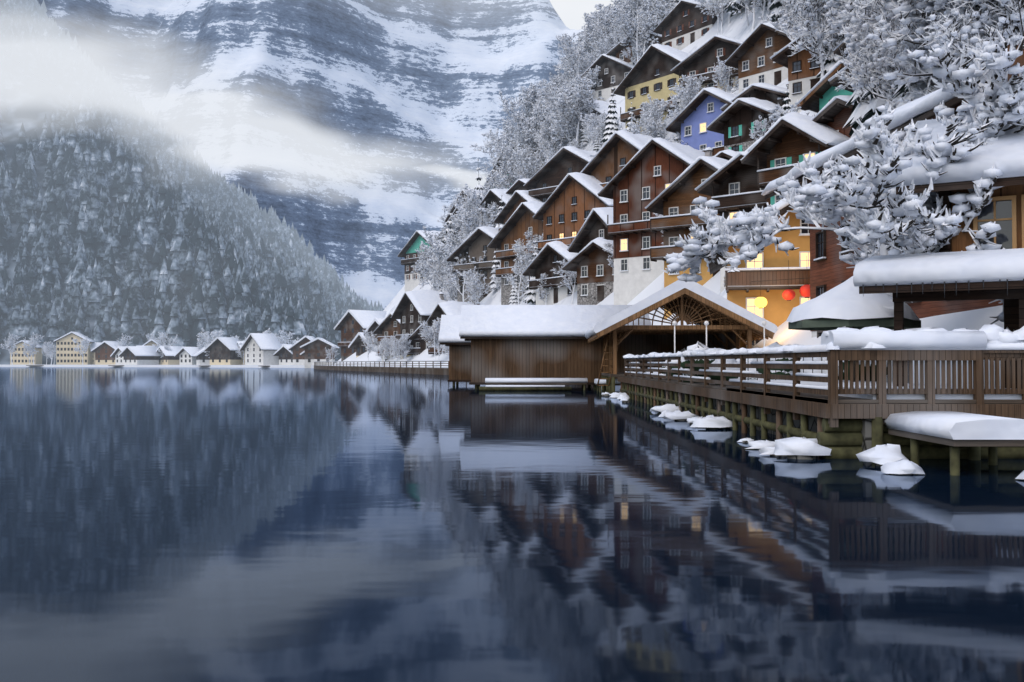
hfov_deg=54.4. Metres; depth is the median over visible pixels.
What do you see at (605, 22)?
hill tree
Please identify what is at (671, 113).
hill tree
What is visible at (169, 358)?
house
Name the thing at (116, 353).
house
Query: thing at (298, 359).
house
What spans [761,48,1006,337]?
big lakeside house
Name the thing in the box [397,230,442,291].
green house
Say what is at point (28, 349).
village tree
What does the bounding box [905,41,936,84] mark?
hill tree
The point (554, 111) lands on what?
hill tree
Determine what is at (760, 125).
hill tree
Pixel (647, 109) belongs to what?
hill tree
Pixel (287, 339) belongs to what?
village tree
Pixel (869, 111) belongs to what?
hill tree
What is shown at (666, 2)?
hill tree
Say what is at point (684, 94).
hill tree
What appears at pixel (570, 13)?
sky
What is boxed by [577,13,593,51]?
hill tree
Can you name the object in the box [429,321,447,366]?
shore tree
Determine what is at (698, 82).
hill tree
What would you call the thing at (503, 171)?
hill tree
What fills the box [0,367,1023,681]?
lake water
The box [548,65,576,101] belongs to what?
hill tree
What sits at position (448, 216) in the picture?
lake house
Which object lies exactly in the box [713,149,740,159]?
house
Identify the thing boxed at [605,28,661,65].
house
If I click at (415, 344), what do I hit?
shore house
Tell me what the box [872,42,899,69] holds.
hill tree
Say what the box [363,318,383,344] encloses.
shore house
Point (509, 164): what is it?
hill tree
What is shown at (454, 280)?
hill tree
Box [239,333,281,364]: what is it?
house
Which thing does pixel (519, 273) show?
hill tree
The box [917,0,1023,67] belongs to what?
hill tree
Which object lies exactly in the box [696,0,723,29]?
hill tree
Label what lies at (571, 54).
hill tree
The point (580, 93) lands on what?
hill tree
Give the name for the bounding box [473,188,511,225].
lake house
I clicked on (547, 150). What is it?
hill tree
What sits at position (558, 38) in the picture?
hill tree
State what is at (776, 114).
hill tree
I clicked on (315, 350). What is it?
house
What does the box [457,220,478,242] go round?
hill tree
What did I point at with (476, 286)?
hill tree
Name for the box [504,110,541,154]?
hill tree
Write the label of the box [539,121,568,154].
hill tree
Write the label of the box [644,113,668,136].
hill tree
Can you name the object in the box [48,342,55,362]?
village tree
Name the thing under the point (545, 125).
hill tree
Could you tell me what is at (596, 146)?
hill tree
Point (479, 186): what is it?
hill tree
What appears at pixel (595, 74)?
hill tree
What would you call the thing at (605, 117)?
hill tree
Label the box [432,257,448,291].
hill tree
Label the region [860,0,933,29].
hill tree
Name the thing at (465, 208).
hill tree
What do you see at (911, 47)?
hill tree
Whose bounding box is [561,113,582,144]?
hill tree
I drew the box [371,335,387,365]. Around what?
shore tree
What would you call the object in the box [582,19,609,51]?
hill tree
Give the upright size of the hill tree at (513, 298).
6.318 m
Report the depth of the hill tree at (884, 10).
53.81 m
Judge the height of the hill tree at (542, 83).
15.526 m
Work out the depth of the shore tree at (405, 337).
183.34 m
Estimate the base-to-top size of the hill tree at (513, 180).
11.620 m
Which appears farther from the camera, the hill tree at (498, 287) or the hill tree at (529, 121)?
the hill tree at (529, 121)
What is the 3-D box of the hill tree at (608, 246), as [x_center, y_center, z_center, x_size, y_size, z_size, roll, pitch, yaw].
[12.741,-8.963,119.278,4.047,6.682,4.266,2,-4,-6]
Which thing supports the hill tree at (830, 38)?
on the hillside terrain at (735, 28)
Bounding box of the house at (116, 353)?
[110,346,125,364]
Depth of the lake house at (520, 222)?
157.42 m
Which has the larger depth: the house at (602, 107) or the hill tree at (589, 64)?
the hill tree at (589, 64)
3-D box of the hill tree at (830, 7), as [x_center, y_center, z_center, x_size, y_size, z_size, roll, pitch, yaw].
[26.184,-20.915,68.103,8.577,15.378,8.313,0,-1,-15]
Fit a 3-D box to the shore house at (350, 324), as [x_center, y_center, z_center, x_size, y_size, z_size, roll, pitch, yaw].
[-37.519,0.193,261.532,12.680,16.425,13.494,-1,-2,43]
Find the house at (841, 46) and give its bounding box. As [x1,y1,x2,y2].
[833,39,847,56]
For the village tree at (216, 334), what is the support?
on the shoreline at (257, 366)
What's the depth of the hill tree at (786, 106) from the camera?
98.88 m
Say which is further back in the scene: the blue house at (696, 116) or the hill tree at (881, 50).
the blue house at (696, 116)
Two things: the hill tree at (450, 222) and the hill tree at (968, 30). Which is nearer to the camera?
the hill tree at (968, 30)
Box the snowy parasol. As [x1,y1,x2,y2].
[786,276,920,381]
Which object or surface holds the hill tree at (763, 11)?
on the hillside terrain at (735, 28)
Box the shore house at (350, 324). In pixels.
[334,310,386,360]
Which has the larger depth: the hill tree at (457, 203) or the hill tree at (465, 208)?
the hill tree at (457, 203)
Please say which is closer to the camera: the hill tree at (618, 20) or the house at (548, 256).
the house at (548, 256)
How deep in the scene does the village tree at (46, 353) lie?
420.42 m
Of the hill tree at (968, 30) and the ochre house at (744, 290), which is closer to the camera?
the hill tree at (968, 30)
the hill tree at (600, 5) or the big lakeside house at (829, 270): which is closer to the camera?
the big lakeside house at (829, 270)
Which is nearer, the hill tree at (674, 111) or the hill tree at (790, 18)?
the hill tree at (790, 18)
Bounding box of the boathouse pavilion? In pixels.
[585,280,777,393]
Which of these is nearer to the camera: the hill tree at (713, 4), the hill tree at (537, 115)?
the hill tree at (713, 4)
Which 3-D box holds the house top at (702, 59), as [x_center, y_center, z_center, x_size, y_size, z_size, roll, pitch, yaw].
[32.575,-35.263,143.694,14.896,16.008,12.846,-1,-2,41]
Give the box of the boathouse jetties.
[479,378,620,391]
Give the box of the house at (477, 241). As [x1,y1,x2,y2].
[446,226,500,302]
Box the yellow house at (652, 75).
[613,43,690,133]
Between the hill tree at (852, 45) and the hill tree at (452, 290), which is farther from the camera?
the hill tree at (452, 290)
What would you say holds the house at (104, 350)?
on the shoreline at (257, 366)
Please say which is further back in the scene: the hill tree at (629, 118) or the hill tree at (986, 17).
the hill tree at (629, 118)
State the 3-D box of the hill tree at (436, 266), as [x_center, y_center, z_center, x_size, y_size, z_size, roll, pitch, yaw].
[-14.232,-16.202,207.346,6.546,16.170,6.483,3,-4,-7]
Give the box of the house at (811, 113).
[800,110,816,115]
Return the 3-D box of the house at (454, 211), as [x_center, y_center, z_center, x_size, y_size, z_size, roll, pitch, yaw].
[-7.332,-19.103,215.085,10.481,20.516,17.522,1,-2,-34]
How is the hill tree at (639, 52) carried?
on the hillside terrain at (735, 28)
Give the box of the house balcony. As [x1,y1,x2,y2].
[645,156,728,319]
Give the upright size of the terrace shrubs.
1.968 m
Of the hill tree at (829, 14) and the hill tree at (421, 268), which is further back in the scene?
the hill tree at (421, 268)
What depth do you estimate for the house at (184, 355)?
379.91 m
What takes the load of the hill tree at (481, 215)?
on the hillside terrain at (735, 28)
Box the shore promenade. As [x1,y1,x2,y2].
[26,360,448,374]
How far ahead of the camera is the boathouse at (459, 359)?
73.48 m
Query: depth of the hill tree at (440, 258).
193.76 m
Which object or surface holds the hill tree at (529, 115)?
on the hillside terrain at (735, 28)
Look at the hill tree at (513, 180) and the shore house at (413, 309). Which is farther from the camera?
the hill tree at (513, 180)
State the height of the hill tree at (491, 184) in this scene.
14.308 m
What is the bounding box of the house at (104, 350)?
[91,341,125,364]
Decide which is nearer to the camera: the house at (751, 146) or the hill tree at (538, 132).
the house at (751, 146)
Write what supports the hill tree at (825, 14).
on the hillside terrain at (735, 28)
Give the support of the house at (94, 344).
on the shoreline at (257, 366)
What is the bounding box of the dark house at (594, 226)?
[567,207,612,252]
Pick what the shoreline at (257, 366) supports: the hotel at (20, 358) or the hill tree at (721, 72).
the hotel at (20, 358)
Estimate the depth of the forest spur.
542.95 m
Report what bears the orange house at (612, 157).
on the hillside terrain at (735, 28)
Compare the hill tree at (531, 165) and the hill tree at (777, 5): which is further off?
the hill tree at (531, 165)
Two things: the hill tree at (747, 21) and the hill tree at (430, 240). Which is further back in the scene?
the hill tree at (430, 240)
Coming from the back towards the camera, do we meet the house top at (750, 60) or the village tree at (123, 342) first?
the village tree at (123, 342)
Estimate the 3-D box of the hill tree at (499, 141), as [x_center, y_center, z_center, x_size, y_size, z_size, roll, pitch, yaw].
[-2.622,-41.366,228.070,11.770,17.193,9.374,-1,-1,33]
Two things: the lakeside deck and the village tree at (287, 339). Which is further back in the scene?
the village tree at (287, 339)
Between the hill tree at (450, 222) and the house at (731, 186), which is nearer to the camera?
the house at (731, 186)
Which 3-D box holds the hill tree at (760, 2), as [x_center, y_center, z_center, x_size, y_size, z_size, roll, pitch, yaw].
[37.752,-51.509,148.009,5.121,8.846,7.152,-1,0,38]
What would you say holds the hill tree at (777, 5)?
on the hillside terrain at (735, 28)
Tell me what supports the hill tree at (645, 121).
on the hillside terrain at (735, 28)
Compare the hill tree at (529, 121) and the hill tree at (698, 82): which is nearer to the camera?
the hill tree at (698, 82)
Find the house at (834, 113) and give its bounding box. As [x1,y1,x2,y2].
[811,95,853,137]
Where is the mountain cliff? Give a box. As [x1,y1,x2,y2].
[37,0,587,309]
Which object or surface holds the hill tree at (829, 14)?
on the hillside terrain at (735, 28)
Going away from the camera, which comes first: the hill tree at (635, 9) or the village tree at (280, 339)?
the hill tree at (635, 9)
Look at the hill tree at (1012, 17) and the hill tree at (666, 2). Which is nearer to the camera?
the hill tree at (1012, 17)
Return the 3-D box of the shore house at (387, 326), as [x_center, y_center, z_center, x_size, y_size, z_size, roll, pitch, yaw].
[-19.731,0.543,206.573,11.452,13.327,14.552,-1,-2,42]
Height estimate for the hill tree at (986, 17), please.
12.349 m
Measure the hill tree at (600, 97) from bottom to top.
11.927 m
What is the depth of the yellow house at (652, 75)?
161.02 m
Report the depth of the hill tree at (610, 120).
177.67 m
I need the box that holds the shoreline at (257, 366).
[0,365,313,367]
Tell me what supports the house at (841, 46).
on the hillside terrain at (735, 28)
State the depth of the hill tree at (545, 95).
222.82 m
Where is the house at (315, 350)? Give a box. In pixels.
[300,337,338,367]
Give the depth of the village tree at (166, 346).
386.66 m
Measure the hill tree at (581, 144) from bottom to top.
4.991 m
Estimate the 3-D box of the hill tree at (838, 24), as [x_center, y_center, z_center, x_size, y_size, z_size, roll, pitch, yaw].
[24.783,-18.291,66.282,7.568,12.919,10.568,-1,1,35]
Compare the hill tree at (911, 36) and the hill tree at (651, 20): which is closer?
the hill tree at (911, 36)
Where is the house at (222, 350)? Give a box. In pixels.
[204,337,241,364]
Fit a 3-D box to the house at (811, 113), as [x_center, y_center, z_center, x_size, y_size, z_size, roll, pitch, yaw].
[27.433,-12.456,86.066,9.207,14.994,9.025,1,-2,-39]
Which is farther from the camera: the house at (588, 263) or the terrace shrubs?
the house at (588, 263)
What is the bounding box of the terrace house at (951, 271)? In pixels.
[853,37,1023,388]
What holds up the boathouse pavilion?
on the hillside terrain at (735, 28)
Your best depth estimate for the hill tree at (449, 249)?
187.63 m
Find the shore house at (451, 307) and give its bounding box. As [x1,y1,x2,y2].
[423,300,482,353]
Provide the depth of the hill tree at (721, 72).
131.96 m
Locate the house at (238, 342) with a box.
[237,341,244,364]
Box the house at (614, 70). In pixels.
[571,54,633,100]
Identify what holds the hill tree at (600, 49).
on the hillside terrain at (735, 28)
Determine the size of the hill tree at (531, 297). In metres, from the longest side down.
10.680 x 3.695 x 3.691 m
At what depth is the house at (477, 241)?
176.40 m
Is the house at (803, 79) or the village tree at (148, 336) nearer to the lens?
the house at (803, 79)
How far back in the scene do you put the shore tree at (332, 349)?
259.79 m
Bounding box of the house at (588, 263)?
[561,237,613,304]
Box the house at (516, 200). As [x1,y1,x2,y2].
[494,190,542,230]
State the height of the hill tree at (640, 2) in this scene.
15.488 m
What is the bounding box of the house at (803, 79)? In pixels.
[770,32,827,112]
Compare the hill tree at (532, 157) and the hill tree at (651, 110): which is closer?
the hill tree at (651, 110)
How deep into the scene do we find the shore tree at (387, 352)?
199.02 m
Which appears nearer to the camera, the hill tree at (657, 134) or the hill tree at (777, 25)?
the hill tree at (777, 25)
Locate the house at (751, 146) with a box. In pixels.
[745,136,762,150]
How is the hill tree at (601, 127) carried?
on the hillside terrain at (735, 28)
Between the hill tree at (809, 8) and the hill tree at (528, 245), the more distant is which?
the hill tree at (528, 245)
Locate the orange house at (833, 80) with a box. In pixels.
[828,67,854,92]
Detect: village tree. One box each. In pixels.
[0,332,19,364]
[20,332,43,364]
[23,342,34,361]
[41,342,57,364]
[41,344,53,364]
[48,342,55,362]
[72,336,90,364]
[116,333,132,345]
[146,334,160,342]
[152,332,177,347]
[158,344,171,357]
[196,328,213,348]
[203,330,223,357]
[235,343,244,363]
[274,330,294,343]
[276,335,285,343]
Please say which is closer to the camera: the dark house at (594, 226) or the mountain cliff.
the dark house at (594, 226)
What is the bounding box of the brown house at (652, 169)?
[597,137,712,304]
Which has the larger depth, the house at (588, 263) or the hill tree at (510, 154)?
the hill tree at (510, 154)
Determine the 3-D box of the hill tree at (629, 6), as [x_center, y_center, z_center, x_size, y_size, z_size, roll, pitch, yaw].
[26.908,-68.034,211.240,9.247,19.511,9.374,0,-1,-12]
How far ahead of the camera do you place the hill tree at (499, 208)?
185.13 m
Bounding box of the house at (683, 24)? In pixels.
[653,0,724,49]
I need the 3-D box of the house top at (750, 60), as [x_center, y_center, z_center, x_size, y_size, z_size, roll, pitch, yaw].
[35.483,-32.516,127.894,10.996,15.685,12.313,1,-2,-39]
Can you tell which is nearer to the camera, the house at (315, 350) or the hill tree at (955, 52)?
the hill tree at (955, 52)
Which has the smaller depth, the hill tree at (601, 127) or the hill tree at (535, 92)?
the hill tree at (601, 127)
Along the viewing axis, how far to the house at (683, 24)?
180.64 m
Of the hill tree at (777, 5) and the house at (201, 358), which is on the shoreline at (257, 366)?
the house at (201, 358)
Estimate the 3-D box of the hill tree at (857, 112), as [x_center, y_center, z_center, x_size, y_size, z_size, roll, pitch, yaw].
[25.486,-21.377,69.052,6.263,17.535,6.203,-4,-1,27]
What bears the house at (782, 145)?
on the hillside terrain at (735, 28)
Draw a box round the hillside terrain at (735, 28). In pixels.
[335,0,1003,387]
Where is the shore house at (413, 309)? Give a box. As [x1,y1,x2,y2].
[391,290,450,358]
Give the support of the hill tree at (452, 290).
on the hillside terrain at (735, 28)
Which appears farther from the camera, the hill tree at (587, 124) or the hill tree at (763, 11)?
the hill tree at (587, 124)
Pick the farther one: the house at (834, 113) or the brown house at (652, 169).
the brown house at (652, 169)
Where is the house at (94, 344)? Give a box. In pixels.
[90,342,101,364]
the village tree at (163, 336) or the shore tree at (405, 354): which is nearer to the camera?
the shore tree at (405, 354)
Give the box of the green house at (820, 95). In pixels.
[795,59,852,112]
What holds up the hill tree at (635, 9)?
on the hillside terrain at (735, 28)
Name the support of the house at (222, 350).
on the shoreline at (257, 366)
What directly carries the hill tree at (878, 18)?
on the hillside terrain at (735, 28)
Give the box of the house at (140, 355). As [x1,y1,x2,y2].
[118,346,161,364]
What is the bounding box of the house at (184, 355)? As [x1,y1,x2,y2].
[174,347,202,364]
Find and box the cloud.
[0,16,487,188]
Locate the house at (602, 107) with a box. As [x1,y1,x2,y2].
[565,100,616,144]
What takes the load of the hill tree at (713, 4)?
on the hillside terrain at (735, 28)
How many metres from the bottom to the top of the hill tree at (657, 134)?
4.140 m
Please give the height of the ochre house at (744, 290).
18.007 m
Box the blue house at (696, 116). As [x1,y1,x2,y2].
[664,87,736,155]
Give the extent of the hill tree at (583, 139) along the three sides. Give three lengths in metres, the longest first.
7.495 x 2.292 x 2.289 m
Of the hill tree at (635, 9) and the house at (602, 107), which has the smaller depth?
the house at (602, 107)
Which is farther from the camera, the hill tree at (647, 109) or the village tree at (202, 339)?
the village tree at (202, 339)
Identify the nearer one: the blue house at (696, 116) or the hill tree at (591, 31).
the blue house at (696, 116)
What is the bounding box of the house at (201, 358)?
[192,347,209,364]
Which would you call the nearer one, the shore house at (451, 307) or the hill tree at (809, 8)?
the hill tree at (809, 8)
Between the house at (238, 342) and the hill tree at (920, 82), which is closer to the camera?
the hill tree at (920, 82)
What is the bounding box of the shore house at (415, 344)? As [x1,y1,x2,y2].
[408,322,433,356]
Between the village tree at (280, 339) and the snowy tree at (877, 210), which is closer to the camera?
the snowy tree at (877, 210)
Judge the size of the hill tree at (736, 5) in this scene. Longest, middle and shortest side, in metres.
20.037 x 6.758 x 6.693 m
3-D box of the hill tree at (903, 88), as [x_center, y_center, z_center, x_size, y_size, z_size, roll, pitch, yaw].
[21.397,-17.812,49.090,6.188,20.393,6.196,0,-1,-37]
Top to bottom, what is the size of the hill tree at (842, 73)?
10.665 m
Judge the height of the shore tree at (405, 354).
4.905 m
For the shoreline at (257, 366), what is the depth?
359.11 m
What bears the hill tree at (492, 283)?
on the hillside terrain at (735, 28)
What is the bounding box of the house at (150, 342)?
[142,339,161,345]
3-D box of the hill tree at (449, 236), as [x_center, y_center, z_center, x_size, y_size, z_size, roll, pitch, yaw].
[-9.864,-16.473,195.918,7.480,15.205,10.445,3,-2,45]
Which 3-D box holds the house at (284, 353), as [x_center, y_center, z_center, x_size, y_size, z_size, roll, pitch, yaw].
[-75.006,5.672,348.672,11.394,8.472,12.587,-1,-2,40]
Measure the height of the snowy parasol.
2.790 m
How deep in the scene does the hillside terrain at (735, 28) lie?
118.82 m
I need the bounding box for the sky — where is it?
[550,0,613,29]
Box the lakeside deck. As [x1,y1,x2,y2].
[602,324,1023,478]
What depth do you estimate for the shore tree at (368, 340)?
208.13 m
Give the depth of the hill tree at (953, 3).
44.18 m
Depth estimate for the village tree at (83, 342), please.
406.63 m
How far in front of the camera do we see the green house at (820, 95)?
83.79 m
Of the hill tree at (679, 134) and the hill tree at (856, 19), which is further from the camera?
the hill tree at (679, 134)
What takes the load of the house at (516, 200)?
on the hillside terrain at (735, 28)
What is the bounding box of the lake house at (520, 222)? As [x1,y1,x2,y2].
[487,201,543,304]
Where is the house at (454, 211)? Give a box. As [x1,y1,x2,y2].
[438,206,461,245]
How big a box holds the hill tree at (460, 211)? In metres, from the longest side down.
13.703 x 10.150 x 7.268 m
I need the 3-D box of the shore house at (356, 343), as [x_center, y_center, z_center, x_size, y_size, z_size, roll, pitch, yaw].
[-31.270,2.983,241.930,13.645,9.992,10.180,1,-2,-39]
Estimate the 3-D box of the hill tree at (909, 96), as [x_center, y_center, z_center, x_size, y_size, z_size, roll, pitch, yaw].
[21.593,-16.009,50.184,6.255,16.546,6.195,1,-3,-27]
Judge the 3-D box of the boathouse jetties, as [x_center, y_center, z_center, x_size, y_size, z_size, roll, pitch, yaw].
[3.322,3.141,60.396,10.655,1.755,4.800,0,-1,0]
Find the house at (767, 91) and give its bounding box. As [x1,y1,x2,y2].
[720,82,788,111]
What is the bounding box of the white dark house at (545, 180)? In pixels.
[523,146,595,202]
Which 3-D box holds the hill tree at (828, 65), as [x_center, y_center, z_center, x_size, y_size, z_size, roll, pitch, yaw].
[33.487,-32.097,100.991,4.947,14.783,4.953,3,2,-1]
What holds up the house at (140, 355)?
on the shoreline at (257, 366)
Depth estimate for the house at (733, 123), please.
112.85 m
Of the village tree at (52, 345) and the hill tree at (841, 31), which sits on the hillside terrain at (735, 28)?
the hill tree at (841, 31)
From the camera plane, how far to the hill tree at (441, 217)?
230.28 m
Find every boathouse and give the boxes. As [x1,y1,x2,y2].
[439,315,470,385]
[459,305,650,388]
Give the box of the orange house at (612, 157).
[580,130,652,186]
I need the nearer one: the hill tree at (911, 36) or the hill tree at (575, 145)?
the hill tree at (911, 36)
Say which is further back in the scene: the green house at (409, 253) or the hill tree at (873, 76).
the green house at (409, 253)
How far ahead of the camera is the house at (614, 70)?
203.27 m
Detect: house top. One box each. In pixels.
[670,35,742,99]
[724,21,797,92]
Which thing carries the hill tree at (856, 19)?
on the hillside terrain at (735, 28)
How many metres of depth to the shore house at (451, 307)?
170.21 m
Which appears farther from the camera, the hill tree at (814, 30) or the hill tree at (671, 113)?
the hill tree at (671, 113)
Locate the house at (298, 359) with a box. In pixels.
[288,335,314,364]
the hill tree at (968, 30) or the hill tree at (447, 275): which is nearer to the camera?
the hill tree at (968, 30)
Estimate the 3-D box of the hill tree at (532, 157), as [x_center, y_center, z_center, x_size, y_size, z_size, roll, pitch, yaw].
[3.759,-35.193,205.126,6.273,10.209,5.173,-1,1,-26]
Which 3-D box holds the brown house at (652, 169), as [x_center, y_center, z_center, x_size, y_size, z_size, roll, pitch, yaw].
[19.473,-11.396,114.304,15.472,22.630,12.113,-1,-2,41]
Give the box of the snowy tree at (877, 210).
[661,29,1023,382]
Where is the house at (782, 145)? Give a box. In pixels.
[740,112,849,204]
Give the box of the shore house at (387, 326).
[373,312,399,362]
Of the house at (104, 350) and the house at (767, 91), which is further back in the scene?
the house at (104, 350)
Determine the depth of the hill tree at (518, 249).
153.80 m
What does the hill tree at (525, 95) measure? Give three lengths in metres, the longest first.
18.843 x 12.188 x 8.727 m
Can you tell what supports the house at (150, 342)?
on the shoreline at (257, 366)
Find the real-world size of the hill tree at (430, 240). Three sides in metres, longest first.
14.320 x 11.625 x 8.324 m
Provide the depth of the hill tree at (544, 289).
139.24 m
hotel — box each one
[7,340,43,364]
[54,331,95,364]
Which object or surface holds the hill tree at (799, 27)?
on the hillside terrain at (735, 28)
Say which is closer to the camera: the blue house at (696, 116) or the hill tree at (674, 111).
the blue house at (696, 116)
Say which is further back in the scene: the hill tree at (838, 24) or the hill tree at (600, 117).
the hill tree at (600, 117)
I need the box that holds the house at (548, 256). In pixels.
[522,241,577,304]
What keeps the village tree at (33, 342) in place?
on the shoreline at (257, 366)
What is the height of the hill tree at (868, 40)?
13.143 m
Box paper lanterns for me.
[753,260,809,307]
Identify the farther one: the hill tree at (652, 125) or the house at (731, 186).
the hill tree at (652, 125)
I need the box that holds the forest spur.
[0,110,339,364]
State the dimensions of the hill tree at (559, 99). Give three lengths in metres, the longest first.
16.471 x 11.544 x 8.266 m
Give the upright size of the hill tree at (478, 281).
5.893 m
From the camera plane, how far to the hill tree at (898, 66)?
50.63 m
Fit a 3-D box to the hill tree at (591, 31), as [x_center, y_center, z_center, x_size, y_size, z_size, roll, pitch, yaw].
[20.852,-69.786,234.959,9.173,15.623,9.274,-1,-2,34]
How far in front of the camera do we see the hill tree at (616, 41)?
213.29 m
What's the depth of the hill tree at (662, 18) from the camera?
207.77 m
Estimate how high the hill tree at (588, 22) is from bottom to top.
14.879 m
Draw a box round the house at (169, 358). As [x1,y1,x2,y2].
[156,346,182,364]
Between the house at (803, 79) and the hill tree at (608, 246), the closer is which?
the house at (803, 79)
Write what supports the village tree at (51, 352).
on the shoreline at (257, 366)
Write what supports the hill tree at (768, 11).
on the hillside terrain at (735, 28)
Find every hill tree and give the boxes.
[411,241,445,290]
[421,222,459,262]
[421,241,456,290]
[430,226,446,289]
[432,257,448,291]
[435,205,454,291]
[437,196,453,223]
[438,221,479,272]
[440,204,452,229]
[440,243,457,276]
[441,251,485,301]
[443,267,456,288]
[443,272,457,300]
[451,184,503,241]
[451,198,482,224]
[451,199,463,227]
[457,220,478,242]
[459,266,492,304]
[464,191,498,226]
[467,274,482,299]
[470,125,516,170]
[474,159,483,200]
[476,169,507,199]
[489,163,516,188]
[489,251,500,290]
[491,270,500,301]
[492,147,535,188]
[495,195,503,226]
[498,83,535,141]
[501,144,531,178]
[501,254,532,304]
[503,160,531,185]
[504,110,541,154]
[508,273,520,304]
[511,145,541,177]
[511,149,545,180]
[512,231,536,265]
[517,96,552,152]
[517,118,537,152]
[517,147,544,176]
[518,90,547,124]
[518,233,542,267]
[523,241,537,304]
[524,88,555,122]
[531,80,562,113]
[532,116,563,148]
[532,130,545,159]
[535,70,569,97]
[536,272,552,304]
[537,122,567,161]
[538,111,564,158]
[539,76,595,140]
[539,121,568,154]
[544,77,592,147]
[547,92,573,136]
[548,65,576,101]
[552,258,576,304]
[554,32,594,85]
[556,33,593,72]
[559,97,599,147]
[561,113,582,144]
[567,141,580,147]
[570,66,602,96]
[572,78,603,99]
[572,138,586,149]
[576,50,599,72]
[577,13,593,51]
[578,126,588,146]
[579,113,601,150]
[581,12,619,51]
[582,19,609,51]
[583,7,619,55]
[583,30,618,62]
[586,4,622,52]
[587,119,605,148]
[590,28,619,55]
[590,110,606,139]
[593,128,601,150]
[594,3,617,12]
[599,115,619,134]
[601,83,618,142]
[602,243,613,269]
[607,0,657,61]
[611,16,636,39]
[616,0,653,27]
[617,0,670,53]
[620,38,643,63]
[623,0,642,36]
[623,0,647,26]
[627,102,634,132]
[628,100,663,137]
[638,94,668,128]
[641,110,666,137]
[642,101,664,122]
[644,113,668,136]
[651,0,675,20]
[651,1,669,30]
[654,128,663,138]
[657,77,701,122]
[666,103,683,121]
[666,108,681,142]
[666,132,686,144]
[681,74,708,100]
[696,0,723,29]
[700,0,723,34]
[704,0,727,34]
[712,57,738,94]
[719,0,757,31]
[726,0,744,17]
[742,0,759,26]
[749,115,770,140]
[750,0,767,20]
[754,0,768,21]
[758,0,820,40]
[765,0,770,18]
[767,0,790,22]
[768,100,814,123]
[778,1,810,38]
[780,85,790,115]
[781,0,801,28]
[785,1,795,20]
[788,0,840,79]
[791,0,828,61]
[792,0,836,63]
[816,16,843,62]
[817,27,843,77]
[818,0,842,51]
[823,4,857,68]
[823,18,877,101]
[825,0,854,30]
[826,0,871,66]
[832,0,869,52]
[835,30,895,106]
[836,0,904,105]
[838,0,895,108]
[842,48,872,138]
[853,0,955,94]
[853,32,899,101]
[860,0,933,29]
[860,48,900,122]
[861,0,891,28]
[861,8,894,43]
[864,0,889,22]
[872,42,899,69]
[874,8,955,83]
[877,0,953,103]
[892,2,933,38]
[892,16,952,102]
[892,38,959,99]
[894,45,940,108]
[897,0,1007,28]
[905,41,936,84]
[906,0,1023,65]
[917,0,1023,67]
[923,2,984,81]
[924,0,1023,61]
[936,0,1018,64]
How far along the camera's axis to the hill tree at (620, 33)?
215.12 m
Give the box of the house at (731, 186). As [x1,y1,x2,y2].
[695,151,766,292]
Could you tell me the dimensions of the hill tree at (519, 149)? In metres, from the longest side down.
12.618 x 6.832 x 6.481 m
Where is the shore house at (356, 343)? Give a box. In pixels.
[348,332,374,357]
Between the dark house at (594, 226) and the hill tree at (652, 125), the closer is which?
the dark house at (594, 226)
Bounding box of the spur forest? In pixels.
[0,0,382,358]
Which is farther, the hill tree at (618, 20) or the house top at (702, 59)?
the hill tree at (618, 20)
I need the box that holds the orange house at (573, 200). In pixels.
[533,172,612,268]
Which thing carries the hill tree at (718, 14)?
on the hillside terrain at (735, 28)
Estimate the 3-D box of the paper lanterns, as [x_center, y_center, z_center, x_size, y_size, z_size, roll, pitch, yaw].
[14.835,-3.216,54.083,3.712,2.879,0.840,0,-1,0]
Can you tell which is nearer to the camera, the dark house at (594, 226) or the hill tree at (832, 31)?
the hill tree at (832, 31)
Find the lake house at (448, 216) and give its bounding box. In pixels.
[445,189,487,221]
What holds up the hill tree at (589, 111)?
on the hillside terrain at (735, 28)
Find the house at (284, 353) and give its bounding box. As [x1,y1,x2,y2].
[273,345,292,364]
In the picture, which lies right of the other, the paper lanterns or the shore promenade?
the paper lanterns
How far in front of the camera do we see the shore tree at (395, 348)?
185.51 m
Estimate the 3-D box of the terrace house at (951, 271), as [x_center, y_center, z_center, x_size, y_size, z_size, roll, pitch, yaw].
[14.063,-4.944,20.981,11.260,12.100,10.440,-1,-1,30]
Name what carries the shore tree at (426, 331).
on the hillside terrain at (735, 28)
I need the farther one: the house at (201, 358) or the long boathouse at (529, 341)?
the house at (201, 358)
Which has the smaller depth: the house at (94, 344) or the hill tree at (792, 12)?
the hill tree at (792, 12)
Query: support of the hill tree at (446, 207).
on the hillside terrain at (735, 28)
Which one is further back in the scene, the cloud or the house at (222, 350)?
the cloud
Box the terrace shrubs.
[662,341,1016,388]
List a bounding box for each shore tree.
[325,346,337,363]
[361,329,379,365]
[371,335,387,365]
[376,337,392,359]
[381,336,395,365]
[390,333,412,365]
[390,337,412,360]
[397,342,408,365]
[419,317,442,366]
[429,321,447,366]
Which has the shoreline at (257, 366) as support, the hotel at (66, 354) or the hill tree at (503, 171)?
the hotel at (66, 354)
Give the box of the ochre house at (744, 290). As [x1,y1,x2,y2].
[704,186,809,348]
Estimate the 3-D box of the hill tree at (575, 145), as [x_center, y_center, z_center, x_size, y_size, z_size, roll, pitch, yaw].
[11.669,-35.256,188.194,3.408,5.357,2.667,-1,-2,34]

